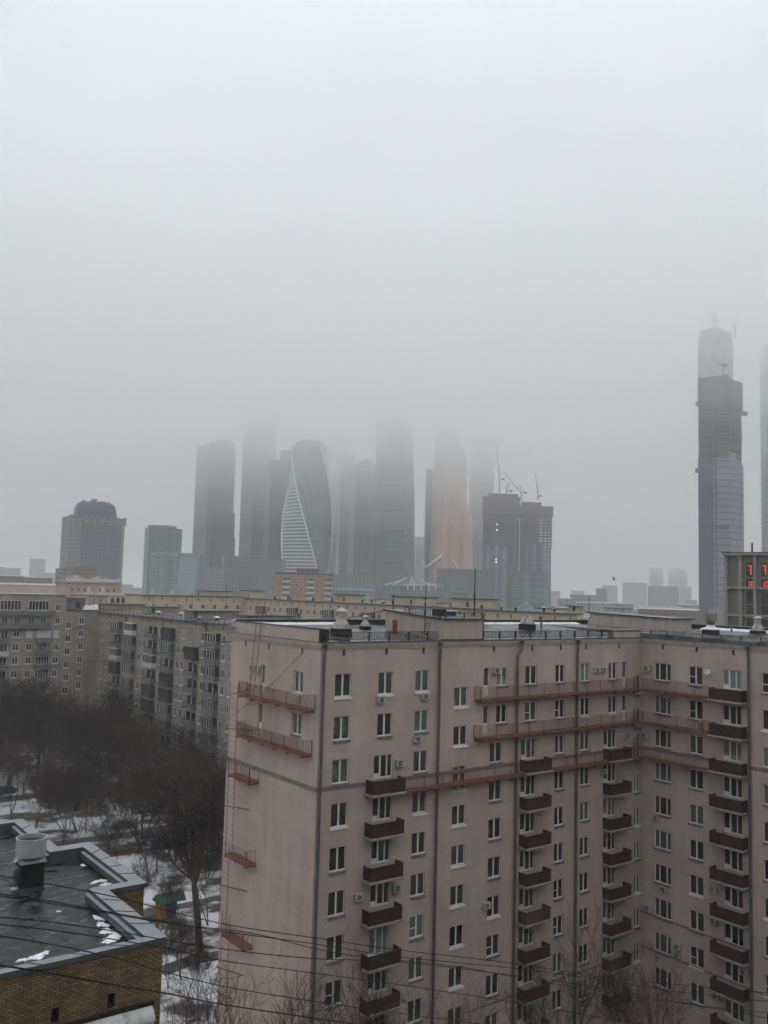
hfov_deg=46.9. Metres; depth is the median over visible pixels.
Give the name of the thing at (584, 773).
window
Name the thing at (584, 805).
window
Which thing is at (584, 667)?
window
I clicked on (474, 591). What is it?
antenna mast
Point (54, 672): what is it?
window
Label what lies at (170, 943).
bare tree
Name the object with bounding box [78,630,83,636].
window
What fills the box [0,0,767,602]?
sky
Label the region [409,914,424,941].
window
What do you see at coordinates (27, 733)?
bare tree
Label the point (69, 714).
bare tree
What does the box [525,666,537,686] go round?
window
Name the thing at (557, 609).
rooftop building
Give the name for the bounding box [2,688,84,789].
bare tree
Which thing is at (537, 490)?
tower crane
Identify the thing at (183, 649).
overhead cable
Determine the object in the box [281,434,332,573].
twisted tower
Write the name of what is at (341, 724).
window
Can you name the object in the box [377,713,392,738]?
window
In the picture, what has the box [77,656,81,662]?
window
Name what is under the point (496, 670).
air conditioner
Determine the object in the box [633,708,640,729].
window
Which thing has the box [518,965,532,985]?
window
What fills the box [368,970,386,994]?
window
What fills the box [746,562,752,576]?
window
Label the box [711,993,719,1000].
air conditioner
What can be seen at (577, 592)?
apartment block
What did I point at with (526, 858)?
window
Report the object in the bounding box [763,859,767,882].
window
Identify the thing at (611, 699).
window
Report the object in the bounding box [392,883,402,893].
air conditioner
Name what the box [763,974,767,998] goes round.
window
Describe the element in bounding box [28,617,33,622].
window
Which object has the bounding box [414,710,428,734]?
window
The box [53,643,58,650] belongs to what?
window
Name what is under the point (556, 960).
window
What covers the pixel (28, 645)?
window
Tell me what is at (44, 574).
apartment block
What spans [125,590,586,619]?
apartment block
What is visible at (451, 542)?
orange tower
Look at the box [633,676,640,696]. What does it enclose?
window
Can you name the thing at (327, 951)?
overhead cable
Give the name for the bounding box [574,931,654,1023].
bare tree
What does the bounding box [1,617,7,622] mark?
window
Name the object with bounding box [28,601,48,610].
window
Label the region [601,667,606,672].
air conditioner
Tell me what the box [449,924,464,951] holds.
window
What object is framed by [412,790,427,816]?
window
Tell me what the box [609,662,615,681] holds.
window
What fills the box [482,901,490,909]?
air conditioner
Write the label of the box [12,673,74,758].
bare tree
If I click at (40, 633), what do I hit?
window
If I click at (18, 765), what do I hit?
bare tree
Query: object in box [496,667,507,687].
window
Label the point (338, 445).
skyscraper
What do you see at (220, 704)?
window
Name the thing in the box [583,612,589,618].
satellite dish
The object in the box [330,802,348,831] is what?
window
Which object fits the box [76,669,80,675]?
window
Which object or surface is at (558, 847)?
window
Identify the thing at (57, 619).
window
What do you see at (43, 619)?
window
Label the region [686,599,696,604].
apartment block
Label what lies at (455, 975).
window
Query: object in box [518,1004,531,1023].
window
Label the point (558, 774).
window
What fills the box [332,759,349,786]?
window
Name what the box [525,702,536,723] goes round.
window
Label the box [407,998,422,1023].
window
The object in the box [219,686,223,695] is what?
window
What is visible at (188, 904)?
path
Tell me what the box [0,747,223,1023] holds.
snowy yard ground
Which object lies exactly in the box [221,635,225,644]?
window
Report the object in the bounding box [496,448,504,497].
tower crane
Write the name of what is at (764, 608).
window
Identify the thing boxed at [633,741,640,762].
window
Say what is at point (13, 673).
window
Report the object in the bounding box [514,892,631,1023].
bare tree
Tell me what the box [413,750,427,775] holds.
window
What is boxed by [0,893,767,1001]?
overhead cable
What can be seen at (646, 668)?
air conditioner
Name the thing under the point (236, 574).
podium block
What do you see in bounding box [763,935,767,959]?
window
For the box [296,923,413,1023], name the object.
bare tree
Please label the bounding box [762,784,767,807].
window
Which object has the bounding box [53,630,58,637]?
window
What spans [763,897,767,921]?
window
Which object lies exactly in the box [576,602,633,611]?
apartment block
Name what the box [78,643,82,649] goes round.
window
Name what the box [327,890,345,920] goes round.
window
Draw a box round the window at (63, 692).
[62,687,67,694]
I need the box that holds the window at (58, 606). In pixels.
[55,604,60,610]
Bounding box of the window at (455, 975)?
[448,965,463,992]
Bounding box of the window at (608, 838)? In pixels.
[603,832,614,851]
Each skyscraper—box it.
[192,439,235,566]
[238,407,277,558]
[262,450,290,559]
[327,436,349,574]
[335,452,354,574]
[347,459,375,575]
[373,414,414,583]
[414,536,423,583]
[423,469,432,583]
[469,434,494,569]
[695,374,747,624]
[698,327,732,448]
[759,347,767,551]
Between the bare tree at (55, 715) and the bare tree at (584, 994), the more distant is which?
the bare tree at (55, 715)
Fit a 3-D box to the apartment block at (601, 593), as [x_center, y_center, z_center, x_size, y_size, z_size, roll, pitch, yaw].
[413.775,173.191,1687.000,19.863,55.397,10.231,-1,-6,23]
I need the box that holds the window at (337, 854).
[329,846,346,875]
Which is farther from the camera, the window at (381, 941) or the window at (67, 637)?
the window at (67, 637)
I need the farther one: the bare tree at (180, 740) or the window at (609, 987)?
the bare tree at (180, 740)
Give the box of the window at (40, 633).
[37,630,50,637]
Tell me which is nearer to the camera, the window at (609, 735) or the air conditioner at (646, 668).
the window at (609, 735)
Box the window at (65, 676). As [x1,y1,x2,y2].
[62,674,67,681]
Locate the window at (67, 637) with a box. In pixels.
[65,635,70,641]
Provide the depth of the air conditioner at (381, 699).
67.84 m
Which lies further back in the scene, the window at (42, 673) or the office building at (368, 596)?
the office building at (368, 596)
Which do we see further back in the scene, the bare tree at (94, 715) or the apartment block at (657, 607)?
the apartment block at (657, 607)
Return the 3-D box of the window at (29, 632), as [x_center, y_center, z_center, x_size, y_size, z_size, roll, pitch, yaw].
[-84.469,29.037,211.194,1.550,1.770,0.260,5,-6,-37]
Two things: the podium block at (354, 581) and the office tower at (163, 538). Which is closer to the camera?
the office tower at (163, 538)
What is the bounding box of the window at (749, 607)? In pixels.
[747,605,752,617]
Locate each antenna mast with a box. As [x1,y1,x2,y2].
[423,587,428,630]
[474,569,475,615]
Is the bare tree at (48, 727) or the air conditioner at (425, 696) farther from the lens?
the bare tree at (48, 727)
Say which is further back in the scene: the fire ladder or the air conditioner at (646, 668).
the air conditioner at (646, 668)
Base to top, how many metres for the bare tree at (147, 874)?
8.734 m
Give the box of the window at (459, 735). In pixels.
[453,725,467,748]
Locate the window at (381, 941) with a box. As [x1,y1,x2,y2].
[369,926,387,954]
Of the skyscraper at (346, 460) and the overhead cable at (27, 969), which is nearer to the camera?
the overhead cable at (27, 969)
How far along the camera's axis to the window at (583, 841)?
81.16 m
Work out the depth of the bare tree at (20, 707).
173.24 m
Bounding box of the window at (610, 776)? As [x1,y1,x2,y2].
[604,763,614,782]
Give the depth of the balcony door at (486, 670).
75.12 m
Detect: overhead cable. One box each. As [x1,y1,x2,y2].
[0,685,262,738]
[0,875,764,992]
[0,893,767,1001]
[0,895,767,1012]
[0,916,765,1017]
[0,924,638,1023]
[0,935,478,1023]
[0,964,355,1023]
[2,610,385,667]
[230,654,300,717]
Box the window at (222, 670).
[220,669,223,678]
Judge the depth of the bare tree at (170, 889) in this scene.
102.42 m
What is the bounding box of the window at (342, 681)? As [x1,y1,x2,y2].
[334,673,351,699]
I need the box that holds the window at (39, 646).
[36,643,49,650]
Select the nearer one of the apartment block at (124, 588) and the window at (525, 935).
the window at (525, 935)
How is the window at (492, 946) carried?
in the apartment block at (513, 806)
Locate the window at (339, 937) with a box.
[326,934,343,965]
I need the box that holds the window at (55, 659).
[52,657,57,663]
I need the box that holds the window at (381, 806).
[372,796,390,820]
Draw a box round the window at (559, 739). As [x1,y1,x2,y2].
[555,735,564,756]
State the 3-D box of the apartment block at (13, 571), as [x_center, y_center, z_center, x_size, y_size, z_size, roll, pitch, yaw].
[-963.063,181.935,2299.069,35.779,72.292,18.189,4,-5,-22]
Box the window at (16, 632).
[13,630,19,637]
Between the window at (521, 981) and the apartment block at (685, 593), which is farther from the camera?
the apartment block at (685, 593)
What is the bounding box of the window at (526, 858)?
[520,850,533,871]
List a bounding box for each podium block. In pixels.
[203,566,223,590]
[220,555,257,595]
[247,559,285,597]
[333,575,380,602]
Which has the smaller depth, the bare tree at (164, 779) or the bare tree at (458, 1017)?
the bare tree at (458, 1017)
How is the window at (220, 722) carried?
in the apartment block at (171, 681)
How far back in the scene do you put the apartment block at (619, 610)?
614.99 m
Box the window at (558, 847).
[553,842,564,864]
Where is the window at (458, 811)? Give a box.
[451,804,466,828]
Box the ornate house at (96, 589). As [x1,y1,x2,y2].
[53,575,177,605]
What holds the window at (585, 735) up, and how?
in the apartment block at (513, 806)
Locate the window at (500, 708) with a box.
[496,704,507,725]
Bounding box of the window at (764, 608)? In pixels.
[761,605,767,617]
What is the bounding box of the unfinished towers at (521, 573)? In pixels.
[482,493,552,608]
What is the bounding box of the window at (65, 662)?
[63,661,68,667]
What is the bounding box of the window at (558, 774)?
[554,770,564,792]
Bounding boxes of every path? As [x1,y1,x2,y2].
[0,782,128,802]
[52,824,184,845]
[143,895,220,915]
[162,951,218,975]
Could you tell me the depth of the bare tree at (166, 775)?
143.41 m
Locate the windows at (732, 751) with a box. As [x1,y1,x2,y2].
[259,662,767,1023]
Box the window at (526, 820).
[520,813,533,833]
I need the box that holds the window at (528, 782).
[520,775,534,796]
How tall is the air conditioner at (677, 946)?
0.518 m
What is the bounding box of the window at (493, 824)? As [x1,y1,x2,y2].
[488,818,501,842]
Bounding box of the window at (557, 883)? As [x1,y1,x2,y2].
[553,879,563,901]
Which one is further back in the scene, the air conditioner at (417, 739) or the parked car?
the parked car
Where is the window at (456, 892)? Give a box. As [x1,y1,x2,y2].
[450,884,464,909]
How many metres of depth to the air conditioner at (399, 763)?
68.61 m
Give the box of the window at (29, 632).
[26,630,32,637]
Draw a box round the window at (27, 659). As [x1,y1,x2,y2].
[25,657,30,663]
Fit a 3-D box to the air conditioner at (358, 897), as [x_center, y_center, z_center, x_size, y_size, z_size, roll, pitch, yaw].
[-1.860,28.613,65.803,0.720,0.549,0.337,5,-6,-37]
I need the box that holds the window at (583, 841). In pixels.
[580,837,589,858]
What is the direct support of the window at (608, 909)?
in the apartment block at (513, 806)
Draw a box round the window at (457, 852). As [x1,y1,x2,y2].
[450,844,465,869]
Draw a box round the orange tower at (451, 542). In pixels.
[423,430,472,584]
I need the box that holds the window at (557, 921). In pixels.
[553,915,563,938]
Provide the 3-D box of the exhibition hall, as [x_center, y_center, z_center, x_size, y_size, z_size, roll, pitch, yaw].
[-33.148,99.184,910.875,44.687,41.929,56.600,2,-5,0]
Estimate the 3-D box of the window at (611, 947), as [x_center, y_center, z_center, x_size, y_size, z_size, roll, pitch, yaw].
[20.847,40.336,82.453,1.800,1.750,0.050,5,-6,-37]
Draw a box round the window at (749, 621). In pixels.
[747,619,752,626]
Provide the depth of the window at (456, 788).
72.59 m
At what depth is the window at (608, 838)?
83.33 m
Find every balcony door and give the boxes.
[483,705,487,733]
[484,667,488,694]
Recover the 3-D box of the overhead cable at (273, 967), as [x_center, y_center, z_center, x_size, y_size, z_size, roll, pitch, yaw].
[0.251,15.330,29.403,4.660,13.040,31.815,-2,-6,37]
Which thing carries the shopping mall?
on the ground
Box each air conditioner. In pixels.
[354,892,363,901]
[377,696,385,703]
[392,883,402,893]
[395,759,404,767]
[413,736,421,742]
[421,693,430,699]
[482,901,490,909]
[492,667,500,673]
[594,667,600,672]
[600,768,606,774]
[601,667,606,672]
[624,733,630,738]
[634,732,639,737]
[641,732,648,738]
[643,665,650,671]
[644,904,652,912]
[652,815,659,821]
[660,886,667,893]
[673,942,680,950]
[674,951,681,959]
[698,721,702,730]
[708,885,716,893]
[709,918,717,925]
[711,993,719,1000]
[739,968,748,976]
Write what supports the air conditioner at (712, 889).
attached to the apartment block at (513, 806)
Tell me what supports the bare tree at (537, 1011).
on the snowy yard ground
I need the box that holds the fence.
[105,846,142,857]
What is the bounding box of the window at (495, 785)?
[489,779,502,803]
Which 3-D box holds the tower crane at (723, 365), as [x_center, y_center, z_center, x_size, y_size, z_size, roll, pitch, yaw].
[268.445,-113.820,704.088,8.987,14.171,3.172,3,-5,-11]
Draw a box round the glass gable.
[517,603,534,609]
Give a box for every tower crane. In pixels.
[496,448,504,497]
[503,472,526,505]
[535,472,541,504]
[709,313,717,326]
[716,360,726,377]
[732,316,737,338]
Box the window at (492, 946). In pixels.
[486,933,499,960]
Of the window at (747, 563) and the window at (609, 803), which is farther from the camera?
the window at (747, 563)
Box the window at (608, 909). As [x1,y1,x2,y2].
[603,902,614,921]
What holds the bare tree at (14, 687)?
on the snowy yard ground
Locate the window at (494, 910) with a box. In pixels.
[487,895,500,920]
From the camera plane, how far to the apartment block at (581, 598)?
1542.00 m
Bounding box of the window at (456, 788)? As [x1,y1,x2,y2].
[452,765,467,792]
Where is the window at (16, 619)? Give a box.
[14,617,19,622]
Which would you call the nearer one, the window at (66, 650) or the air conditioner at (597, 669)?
the air conditioner at (597, 669)
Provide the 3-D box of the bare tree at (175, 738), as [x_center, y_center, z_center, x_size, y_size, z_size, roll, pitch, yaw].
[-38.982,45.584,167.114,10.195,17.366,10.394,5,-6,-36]
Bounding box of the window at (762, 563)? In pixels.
[761,562,767,576]
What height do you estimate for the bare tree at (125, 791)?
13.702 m
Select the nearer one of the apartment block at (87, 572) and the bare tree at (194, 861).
the bare tree at (194, 861)
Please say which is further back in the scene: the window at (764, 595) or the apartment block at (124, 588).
the apartment block at (124, 588)
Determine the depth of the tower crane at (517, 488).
1119.67 m
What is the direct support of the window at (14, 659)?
in the apartment block at (47, 624)
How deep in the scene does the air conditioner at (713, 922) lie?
78.83 m
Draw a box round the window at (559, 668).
[555,664,565,684]
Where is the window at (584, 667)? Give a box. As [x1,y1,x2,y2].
[581,663,590,683]
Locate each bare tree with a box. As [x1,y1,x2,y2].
[0,666,54,742]
[0,670,51,758]
[0,673,62,785]
[0,709,29,766]
[0,729,39,819]
[0,731,46,813]
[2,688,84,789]
[2,738,87,827]
[3,680,89,768]
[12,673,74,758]
[12,755,89,835]
[13,706,53,795]
[19,699,84,787]
[30,751,94,832]
[38,687,79,772]
[40,753,96,845]
[41,685,80,757]
[42,703,129,768]
[46,689,107,765]
[53,732,118,833]
[59,693,106,763]
[67,692,156,771]
[67,693,114,747]
[68,783,133,860]
[71,736,140,835]
[71,775,113,843]
[73,678,141,770]
[86,695,141,774]
[89,753,157,843]
[91,805,137,854]
[95,705,170,792]
[96,780,176,884]
[98,689,140,771]
[105,700,171,780]
[112,742,181,838]
[112,766,135,827]
[114,743,215,831]
[119,751,226,952]
[126,850,168,913]
[127,748,201,842]
[138,772,186,871]
[142,855,190,921]
[144,757,225,870]
[150,711,199,768]
[150,765,198,855]
[151,747,225,854]
[151,751,221,801]
[151,906,202,988]
[153,813,222,925]
[155,713,223,774]
[157,743,225,847]
[159,891,211,980]
[159,947,244,1023]
[163,725,226,775]
[165,928,218,1015]
[171,805,223,883]
[172,954,279,1023]
[175,962,345,1023]
[180,750,222,781]
[187,774,225,828]
[218,743,226,790]
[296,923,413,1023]
[316,954,413,1023]
[381,979,446,1023]
[422,970,505,1023]
[491,943,593,1023]
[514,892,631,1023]
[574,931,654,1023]
[599,938,699,1023]
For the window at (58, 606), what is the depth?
215.56 m
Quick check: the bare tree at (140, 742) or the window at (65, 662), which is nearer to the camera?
the bare tree at (140, 742)
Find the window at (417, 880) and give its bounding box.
[410,872,425,899]
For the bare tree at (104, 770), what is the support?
on the snowy yard ground
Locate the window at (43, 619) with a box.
[40,617,45,622]
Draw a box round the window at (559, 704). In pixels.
[555,699,565,719]
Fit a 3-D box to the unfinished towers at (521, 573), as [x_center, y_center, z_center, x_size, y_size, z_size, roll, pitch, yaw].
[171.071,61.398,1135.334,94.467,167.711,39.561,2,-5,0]
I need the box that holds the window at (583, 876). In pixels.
[580,872,589,894]
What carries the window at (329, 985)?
in the apartment block at (513, 806)
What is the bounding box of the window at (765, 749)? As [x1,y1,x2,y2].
[761,747,767,769]
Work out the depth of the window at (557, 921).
78.53 m
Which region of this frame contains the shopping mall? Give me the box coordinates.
[380,577,443,602]
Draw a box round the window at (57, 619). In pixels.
[55,617,59,623]
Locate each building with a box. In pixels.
[0,818,166,1023]
[148,552,204,593]
[333,593,349,600]
[349,592,373,602]
[376,589,390,602]
[376,599,394,603]
[437,568,491,602]
[439,603,450,605]
[535,608,567,610]
[649,567,662,585]
[668,569,686,586]
[721,543,767,626]
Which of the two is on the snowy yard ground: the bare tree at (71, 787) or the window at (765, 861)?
the bare tree at (71, 787)
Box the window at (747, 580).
[746,579,752,586]
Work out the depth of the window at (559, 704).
80.24 m
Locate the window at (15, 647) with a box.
[12,644,18,650]
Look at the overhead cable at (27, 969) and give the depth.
22.61 m
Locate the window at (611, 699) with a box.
[608,695,617,715]
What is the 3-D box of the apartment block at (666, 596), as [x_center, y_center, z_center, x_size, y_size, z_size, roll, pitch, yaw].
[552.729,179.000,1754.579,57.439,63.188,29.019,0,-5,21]
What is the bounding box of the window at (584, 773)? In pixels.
[580,767,589,787]
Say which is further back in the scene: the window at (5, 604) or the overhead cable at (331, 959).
the window at (5, 604)
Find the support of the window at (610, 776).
in the apartment block at (513, 806)
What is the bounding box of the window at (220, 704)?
[219,703,222,712]
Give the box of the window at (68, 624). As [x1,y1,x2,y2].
[66,622,70,628]
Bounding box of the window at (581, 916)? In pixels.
[579,908,589,930]
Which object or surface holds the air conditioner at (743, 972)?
attached to the apartment block at (513, 806)
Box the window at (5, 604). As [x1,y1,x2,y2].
[0,600,21,609]
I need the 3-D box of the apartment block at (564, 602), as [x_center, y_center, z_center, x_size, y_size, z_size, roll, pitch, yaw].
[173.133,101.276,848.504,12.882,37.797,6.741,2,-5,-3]
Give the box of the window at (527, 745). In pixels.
[521,738,534,759]
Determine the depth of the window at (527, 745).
77.62 m
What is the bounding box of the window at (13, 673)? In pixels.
[11,671,16,677]
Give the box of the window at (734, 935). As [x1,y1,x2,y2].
[724,923,742,946]
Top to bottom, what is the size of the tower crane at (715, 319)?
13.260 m
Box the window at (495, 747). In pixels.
[489,742,502,765]
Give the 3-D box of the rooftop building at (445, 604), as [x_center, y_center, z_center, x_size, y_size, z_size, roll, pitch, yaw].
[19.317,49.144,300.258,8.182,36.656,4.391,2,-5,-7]
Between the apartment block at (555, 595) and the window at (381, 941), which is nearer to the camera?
the window at (381, 941)
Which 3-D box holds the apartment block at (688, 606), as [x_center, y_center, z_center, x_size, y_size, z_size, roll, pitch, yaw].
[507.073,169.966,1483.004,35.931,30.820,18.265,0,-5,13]
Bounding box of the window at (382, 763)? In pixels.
[373,754,391,778]
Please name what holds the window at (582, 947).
in the apartment block at (513, 806)
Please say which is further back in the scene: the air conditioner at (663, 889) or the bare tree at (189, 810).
the bare tree at (189, 810)
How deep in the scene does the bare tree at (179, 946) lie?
90.60 m
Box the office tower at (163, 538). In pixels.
[142,525,182,593]
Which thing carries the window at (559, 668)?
in the apartment block at (513, 806)
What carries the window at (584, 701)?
in the apartment block at (513, 806)
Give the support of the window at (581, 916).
in the apartment block at (513, 806)
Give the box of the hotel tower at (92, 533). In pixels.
[59,499,126,592]
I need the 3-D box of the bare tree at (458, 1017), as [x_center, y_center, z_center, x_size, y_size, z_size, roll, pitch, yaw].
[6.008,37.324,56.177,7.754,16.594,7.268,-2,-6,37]
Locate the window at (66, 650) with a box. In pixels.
[64,648,69,654]
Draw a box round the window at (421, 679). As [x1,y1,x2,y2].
[414,670,429,694]
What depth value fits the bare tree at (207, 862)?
105.59 m
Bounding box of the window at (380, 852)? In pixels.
[371,839,389,863]
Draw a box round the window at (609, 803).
[603,798,614,816]
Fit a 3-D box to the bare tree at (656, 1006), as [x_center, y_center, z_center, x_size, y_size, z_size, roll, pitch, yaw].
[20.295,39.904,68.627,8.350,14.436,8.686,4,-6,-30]
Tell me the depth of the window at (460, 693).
73.18 m
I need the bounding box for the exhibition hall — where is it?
[333,588,373,592]
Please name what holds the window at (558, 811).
in the apartment block at (513, 806)
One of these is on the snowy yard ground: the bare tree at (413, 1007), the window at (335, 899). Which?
the bare tree at (413, 1007)
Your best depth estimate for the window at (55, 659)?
214.36 m
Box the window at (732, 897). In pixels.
[724,886,742,909]
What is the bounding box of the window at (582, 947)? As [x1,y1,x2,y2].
[579,943,588,966]
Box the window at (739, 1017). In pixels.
[725,999,743,1023]
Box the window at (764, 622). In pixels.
[761,620,767,626]
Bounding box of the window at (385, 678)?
[377,671,393,696]
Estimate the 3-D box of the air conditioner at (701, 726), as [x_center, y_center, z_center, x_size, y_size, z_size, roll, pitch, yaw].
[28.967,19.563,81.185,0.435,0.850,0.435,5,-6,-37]
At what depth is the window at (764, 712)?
76.84 m
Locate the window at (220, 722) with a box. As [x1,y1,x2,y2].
[218,720,221,729]
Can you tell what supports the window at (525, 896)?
in the apartment block at (513, 806)
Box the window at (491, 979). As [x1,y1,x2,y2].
[485,974,499,1000]
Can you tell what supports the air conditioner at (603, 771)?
attached to the apartment block at (513, 806)
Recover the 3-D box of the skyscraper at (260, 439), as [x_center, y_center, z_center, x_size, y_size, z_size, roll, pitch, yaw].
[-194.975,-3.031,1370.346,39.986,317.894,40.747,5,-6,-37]
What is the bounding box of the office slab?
[175,558,198,594]
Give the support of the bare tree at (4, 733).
on the snowy yard ground
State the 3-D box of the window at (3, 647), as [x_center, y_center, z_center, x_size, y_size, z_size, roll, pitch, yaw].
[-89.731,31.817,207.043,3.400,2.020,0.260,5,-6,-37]
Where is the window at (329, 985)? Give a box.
[325,979,341,1010]
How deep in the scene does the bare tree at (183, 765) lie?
135.15 m
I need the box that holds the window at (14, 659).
[11,657,17,664]
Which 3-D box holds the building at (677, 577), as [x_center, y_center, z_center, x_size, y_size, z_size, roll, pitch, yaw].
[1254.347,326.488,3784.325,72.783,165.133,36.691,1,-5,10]
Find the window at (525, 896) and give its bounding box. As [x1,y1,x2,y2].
[519,889,532,909]
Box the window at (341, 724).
[333,716,350,743]
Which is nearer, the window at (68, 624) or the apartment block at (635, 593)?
the window at (68, 624)
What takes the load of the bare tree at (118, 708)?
on the snowy yard ground
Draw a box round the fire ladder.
[216,610,271,1023]
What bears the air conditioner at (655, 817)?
attached to the apartment block at (513, 806)
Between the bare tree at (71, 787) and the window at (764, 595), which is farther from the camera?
the window at (764, 595)
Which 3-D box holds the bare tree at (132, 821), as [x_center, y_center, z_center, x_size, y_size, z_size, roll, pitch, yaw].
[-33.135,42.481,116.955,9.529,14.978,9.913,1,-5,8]
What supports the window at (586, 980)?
in the apartment block at (513, 806)
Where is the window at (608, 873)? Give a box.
[603,867,614,886]
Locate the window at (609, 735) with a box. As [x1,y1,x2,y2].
[604,729,614,748]
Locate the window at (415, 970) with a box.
[408,956,423,984]
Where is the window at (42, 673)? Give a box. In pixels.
[34,670,48,677]
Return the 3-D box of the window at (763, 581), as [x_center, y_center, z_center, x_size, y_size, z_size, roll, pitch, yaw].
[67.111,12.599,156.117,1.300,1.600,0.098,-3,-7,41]
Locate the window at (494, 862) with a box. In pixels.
[487,856,501,881]
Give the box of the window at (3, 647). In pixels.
[0,644,6,651]
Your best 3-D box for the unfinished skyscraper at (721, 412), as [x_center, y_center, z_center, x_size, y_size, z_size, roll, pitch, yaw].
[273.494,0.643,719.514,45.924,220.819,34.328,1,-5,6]
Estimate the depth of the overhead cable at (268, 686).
70.70 m
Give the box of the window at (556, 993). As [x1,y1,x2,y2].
[552,989,562,1013]
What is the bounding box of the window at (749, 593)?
[747,591,752,603]
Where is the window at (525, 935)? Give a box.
[519,927,532,947]
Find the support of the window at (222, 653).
in the apartment block at (171, 681)
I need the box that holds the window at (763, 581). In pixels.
[761,579,767,586]
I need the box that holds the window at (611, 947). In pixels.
[603,938,614,956]
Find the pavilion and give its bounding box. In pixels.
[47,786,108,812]
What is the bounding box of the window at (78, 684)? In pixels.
[75,682,80,688]
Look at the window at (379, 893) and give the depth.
67.30 m
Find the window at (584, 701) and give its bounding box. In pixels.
[580,697,590,717]
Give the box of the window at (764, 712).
[761,709,767,732]
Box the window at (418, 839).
[411,831,426,857]
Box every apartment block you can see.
[0,567,5,574]
[0,575,23,582]
[0,583,55,593]
[0,593,99,751]
[6,568,20,575]
[24,576,52,583]
[29,558,45,576]
[40,572,54,583]
[55,568,70,583]
[71,567,97,578]
[90,603,297,772]
[121,584,132,592]
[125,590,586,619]
[129,587,141,592]
[216,607,767,1023]
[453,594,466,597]
[551,591,559,606]
[558,598,572,606]
[570,594,596,605]
[571,590,583,594]
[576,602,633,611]
[596,588,606,601]
[602,585,617,602]
[604,607,632,613]
[622,582,646,608]
[637,606,681,613]
[638,607,699,623]
[648,586,678,606]
[675,604,698,608]
[679,587,691,603]
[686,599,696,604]
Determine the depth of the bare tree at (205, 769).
148.38 m
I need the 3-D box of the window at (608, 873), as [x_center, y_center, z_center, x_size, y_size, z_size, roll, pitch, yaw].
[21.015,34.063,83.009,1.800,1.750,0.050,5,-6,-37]
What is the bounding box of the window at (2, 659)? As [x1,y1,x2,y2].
[0,657,6,664]
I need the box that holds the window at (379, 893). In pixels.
[370,882,388,906]
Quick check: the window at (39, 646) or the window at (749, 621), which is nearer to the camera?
the window at (749, 621)
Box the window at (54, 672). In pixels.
[51,670,56,676]
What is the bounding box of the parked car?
[0,785,16,795]
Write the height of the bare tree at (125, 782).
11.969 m
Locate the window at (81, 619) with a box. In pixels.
[79,617,83,623]
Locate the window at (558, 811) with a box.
[554,806,564,828]
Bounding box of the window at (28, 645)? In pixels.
[26,643,31,650]
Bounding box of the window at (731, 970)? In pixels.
[725,961,743,984]
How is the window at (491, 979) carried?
in the apartment block at (513, 806)
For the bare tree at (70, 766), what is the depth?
144.62 m
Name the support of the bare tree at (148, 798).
on the snowy yard ground
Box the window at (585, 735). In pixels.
[580,732,590,752]
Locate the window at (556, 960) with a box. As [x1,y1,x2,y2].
[552,952,563,976]
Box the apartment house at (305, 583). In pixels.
[274,568,333,600]
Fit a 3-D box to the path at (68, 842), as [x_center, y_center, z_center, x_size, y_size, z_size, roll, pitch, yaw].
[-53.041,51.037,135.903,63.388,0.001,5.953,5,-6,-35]
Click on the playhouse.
(159, 903)
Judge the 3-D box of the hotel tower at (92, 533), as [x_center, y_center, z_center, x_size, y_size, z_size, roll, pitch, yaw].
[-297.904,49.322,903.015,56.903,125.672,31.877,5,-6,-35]
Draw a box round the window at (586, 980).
[579,980,588,1003]
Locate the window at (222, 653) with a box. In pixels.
[221,652,224,661]
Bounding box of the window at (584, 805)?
[580,802,589,823]
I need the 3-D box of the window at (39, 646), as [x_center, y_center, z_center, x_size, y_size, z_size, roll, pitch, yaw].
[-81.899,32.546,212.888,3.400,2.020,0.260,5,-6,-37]
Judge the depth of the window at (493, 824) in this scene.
74.62 m
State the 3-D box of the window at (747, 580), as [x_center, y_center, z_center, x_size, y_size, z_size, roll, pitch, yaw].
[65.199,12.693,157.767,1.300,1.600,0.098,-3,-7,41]
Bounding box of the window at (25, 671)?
[23,670,29,677]
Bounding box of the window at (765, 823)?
[762,821,767,844]
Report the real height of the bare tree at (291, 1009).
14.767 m
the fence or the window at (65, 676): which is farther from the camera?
the window at (65, 676)
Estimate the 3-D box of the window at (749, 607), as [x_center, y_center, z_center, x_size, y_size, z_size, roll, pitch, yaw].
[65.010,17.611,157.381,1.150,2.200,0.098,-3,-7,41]
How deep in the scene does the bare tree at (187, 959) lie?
84.17 m
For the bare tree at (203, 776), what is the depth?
133.25 m
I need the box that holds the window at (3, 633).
[0,630,7,637]
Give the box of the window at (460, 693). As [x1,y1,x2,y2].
[453,687,468,709]
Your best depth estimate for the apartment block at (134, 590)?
1749.18 m
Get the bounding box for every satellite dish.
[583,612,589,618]
[704,669,710,675]
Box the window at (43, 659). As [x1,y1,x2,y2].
[35,656,48,663]
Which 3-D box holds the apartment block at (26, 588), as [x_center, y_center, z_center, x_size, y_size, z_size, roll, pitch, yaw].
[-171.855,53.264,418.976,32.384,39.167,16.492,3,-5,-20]
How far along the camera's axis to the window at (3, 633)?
207.74 m
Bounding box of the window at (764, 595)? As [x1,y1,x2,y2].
[761,592,767,603]
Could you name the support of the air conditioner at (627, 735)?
attached to the apartment block at (513, 806)
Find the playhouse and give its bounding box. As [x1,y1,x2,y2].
[152,890,185,919]
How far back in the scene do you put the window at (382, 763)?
68.15 m
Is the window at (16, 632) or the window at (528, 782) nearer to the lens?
the window at (528, 782)
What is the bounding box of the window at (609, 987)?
[603,973,613,992]

